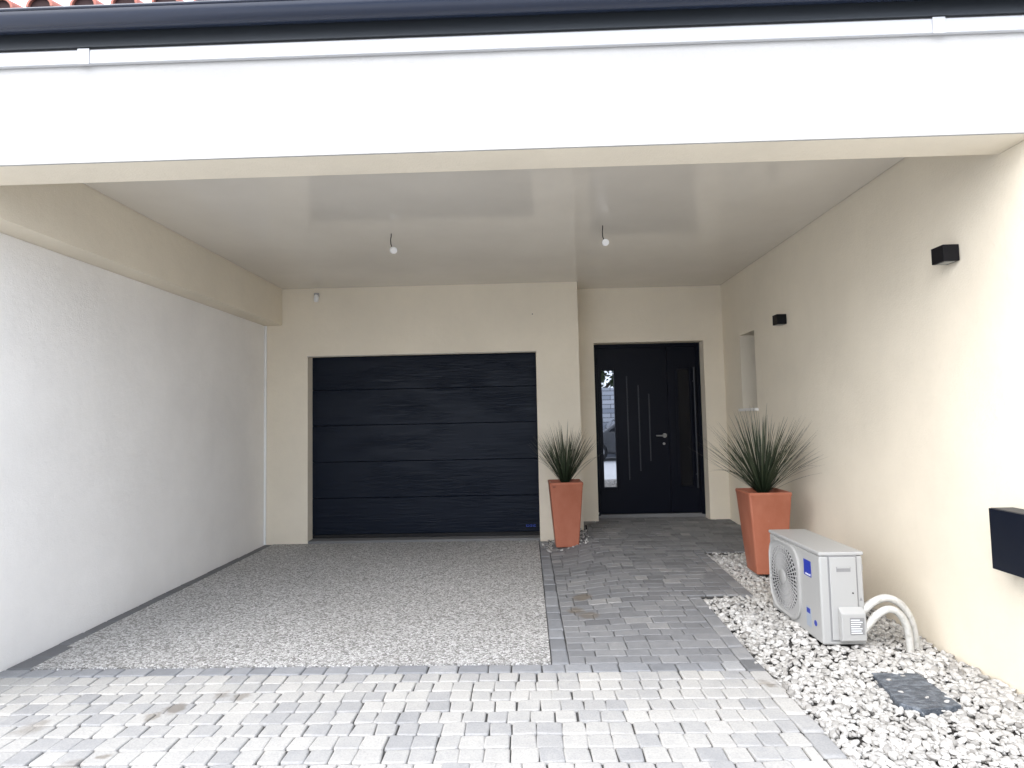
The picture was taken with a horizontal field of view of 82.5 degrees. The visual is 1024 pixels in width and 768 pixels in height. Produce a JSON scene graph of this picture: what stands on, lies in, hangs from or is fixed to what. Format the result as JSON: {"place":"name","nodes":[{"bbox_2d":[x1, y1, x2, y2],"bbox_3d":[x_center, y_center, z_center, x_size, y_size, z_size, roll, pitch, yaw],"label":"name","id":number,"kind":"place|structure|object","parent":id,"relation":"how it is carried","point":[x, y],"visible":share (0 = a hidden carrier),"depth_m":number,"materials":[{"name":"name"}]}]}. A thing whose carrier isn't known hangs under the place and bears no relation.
{"place":"outdoors","nodes":[
{"label":"outdoors","id":0,"kind":"place"},
{"bbox_2d":[10,0,192,6],"label":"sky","id":1,"kind":"structure","parent":0,"point":[22,3],"materials":[{"name":"white"}]},
{"bbox_2d":[31,540,550,670],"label":"driveway","id":2,"kind":"structure","parent":0,"point":[428,604],"depth_m":3.95,"materials":[{"name":"grey gravel"}]},
{"bbox_2d":[0,541,745,678],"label":"border paving","id":3,"kind":"structure","parent":0,"point":[560,659],"depth_m":3.08,"materials":[{"name":"grey stone"}]},
{"bbox_2d":[7,517,765,672],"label":"path paving","id":4,"kind":"structure","parent":0,"point":[668,566],"depth_m":4.22,"materials":[{"name":"grey stone"}]},
{"bbox_2d":[548,479,582,546],"bbox_3d":[0.540,1.291,5.851,0.332,0.635,0.333,-1,-3,0],"label":"planter pot","id":5,"kind":"object","parent":4,"relation":"on","point":[566,502],"visible":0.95,"depth_m":5.71,"materials":[{"name":"ceramic"}]},
{"bbox_2d":[532,421,603,482],"bbox_3d":[0.547,0.690,5.884,0.795,0.673,0.829,-1,-3,1],"label":"spiky plant","id":6,"kind":"object","parent":5,"relation":"in","point":[565,468],"visible":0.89,"depth_m":5.84,"materials":[{"name":"green plant"}]},
{"bbox_2d":[542,528,588,551],"bbox_3d":[0.547,1.587,5.947,0.491,0.135,0.575,-1,-3,1],"label":"pebble patch","id":7,"kind":"object","parent":4,"relation":"on","point":[551,543],"visible":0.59,"depth_m":5.87,"materials":[{"name":"white gravel"}]},
{"bbox_2d":[0,530,858,767],"bbox_3d":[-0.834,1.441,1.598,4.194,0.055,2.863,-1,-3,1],"label":"forecourt paving","id":8,"kind":"structure","parent":0,"point":[106,712],"depth_m":2.53,"materials":[{"name":"grey stone"}]},
{"bbox_2d":[703,552,1023,767],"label":"pebbles","id":9,"kind":"object","parent":0,"point":[993,697],"visible":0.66,"depth_m":2.76,"materials":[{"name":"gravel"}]},
{"bbox_2d":[735,488,791,574],"bbox_3d":[2.008,1.165,4.644,0.332,0.635,0.332,-1,-3,3],"label":"planter pot","id":10,"kind":"object","parent":9,"relation":"on","point":[761,515],"visible":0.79,"depth_m":4.51,"materials":[{"name":"ceramic"}]},
{"bbox_2d":[695,407,823,492],"bbox_3d":[1.960,0.524,4.700,1.033,0.738,1.094,-1,-3,1],"label":"spiky plant","id":11,"kind":"object","parent":10,"relation":"in","point":[762,478],"visible":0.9,"depth_m":4.61,"materials":[{"name":"green plant"}]},
{"bbox_2d":[769,529,919,651],"bbox_3d":[1.977,1.234,3.524,0.560,0.579,0.717,-1,-3,1],"label":"air conditioning unit","id":12,"kind":"object","parent":9,"relation":"on","point":[816,585],"visible":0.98,"depth_m":3.23,"materials":[{"name":"grey metal"}]},
{"bbox_2d":[871,673,960,717],"bbox_3d":[1.888,1.460,2.751,0.282,0.038,0.377,-1,-3,1],"label":"slate cover","id":13,"kind":"object","parent":9,"relation":"on","point":[916,688],"visible":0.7,"depth_m":2.71,"materials":[{"name":"grey stone"}]},
{"label":"ground","id":14,"kind":"structure","parent":0,"visible":0},
{"bbox_2d":[0,233,264,671],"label":"boundary wall","id":15,"kind":"structure","parent":14,"relation":"on","point":[131,443],"depth_m":4.02,"materials":[{"name":"white paint"}]},
{"bbox_2d":[0,0,1023,696],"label":"house","id":16,"kind":"structure","parent":14,"relation":"on","point":[734,176],"depth_m":3.56,"materials":[{"name":"beige paint"}]},
{"bbox_2d":[314,293,318,301],"bbox_3d":[-2.156,-0.953,6.424,0.063,0.108,0.074,-1,-3,1],"label":"motion sensor","id":17,"kind":"object","parent":16,"relation":"attached to","point":[316,297],"visible":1,"depth_m":6.40,"materials":[{"name":"grey plastic"}]},
{"bbox_2d":[390,234,396,253],"bbox_3d":[-0.941,-1.114,4.631,0.054,0.166,0.040,2,-5,-41],"label":"ceiling socket","id":18,"kind":"object","parent":16,"relation":"hanging from","point":[393,250],"visible":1,"depth_m":4.62,"materials":[{"name":"white plastic"}]},
{"bbox_2d":[308,353,539,543],"bbox_3d":[-0.970,0.713,6.429,2.611,2.170,0.186,-1,-3,1],"label":"garage door","id":19,"kind":"structure","parent":16,"relation":"in","point":[413,448],"depth_m":6.47,"materials":[{"name":"black metal"}]},
{"bbox_2d":[602,225,608,245],"bbox_3d":[0.725,-1.154,4.541,0.054,0.166,0.040,-1,-3,1],"label":"ceiling socket","id":20,"kind":"object","parent":16,"relation":"hanging from","point":[605,242],"visible":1,"depth_m":4.53,"materials":[{"name":"white plastic"}]},
{"bbox_2d":[594,342,705,517],"bbox_3d":[1.592,0.540,6.826,1.254,2.036,0.146,-1,-3,1],"label":"front door","id":21,"kind":"structure","parent":16,"relation":"in","point":[648,408],"depth_m":6.82,"materials":[{"name":"black paint"}]},
{"bbox_2d":[738,407,758,410],"bbox_3d":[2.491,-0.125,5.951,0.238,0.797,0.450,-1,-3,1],"label":"window sill","id":22,"kind":"structure","parent":16,"relation":"in","point":[744,409],"depth_m":5.86,"materials":[{"name":"white"}]},
{"bbox_2d":[772,314,786,325],"bbox_3d":[2.337,-0.559,5.099,0.085,0.089,0.092,-1,-3,1],"label":"wall lamp","id":23,"kind":"object","parent":16,"relation":"attached to","point":[779,319],"visible":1,"depth_m":5.05,"materials":[{"name":"black metal"}]},
{"bbox_2d":[931,244,959,264],"bbox_3d":[2.285,-0.680,3.078,0.085,0.089,0.092,-1,-3,1],"label":"wall lamp","id":24,"kind":"object","parent":16,"relation":"attached to","point":[945,254],"visible":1,"depth_m":3.04,"materials":[{"name":"black metal"}]},
{"bbox_2d":[989,507,1023,577],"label":"letterbox","id":25,"kind":"object","parent":16,"relation":"attached to","point":[1007,534],"visible":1,"depth_m":2.63,"materials":[{"name":"black metal"}]},
{"bbox_2d":[989,508,1023,577],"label":"door","id":26,"kind":"structure","parent":25,"relation":"in","point":[1006,528],"depth_m":2.63,"materials":[{"name":"black metal"}]}
]}

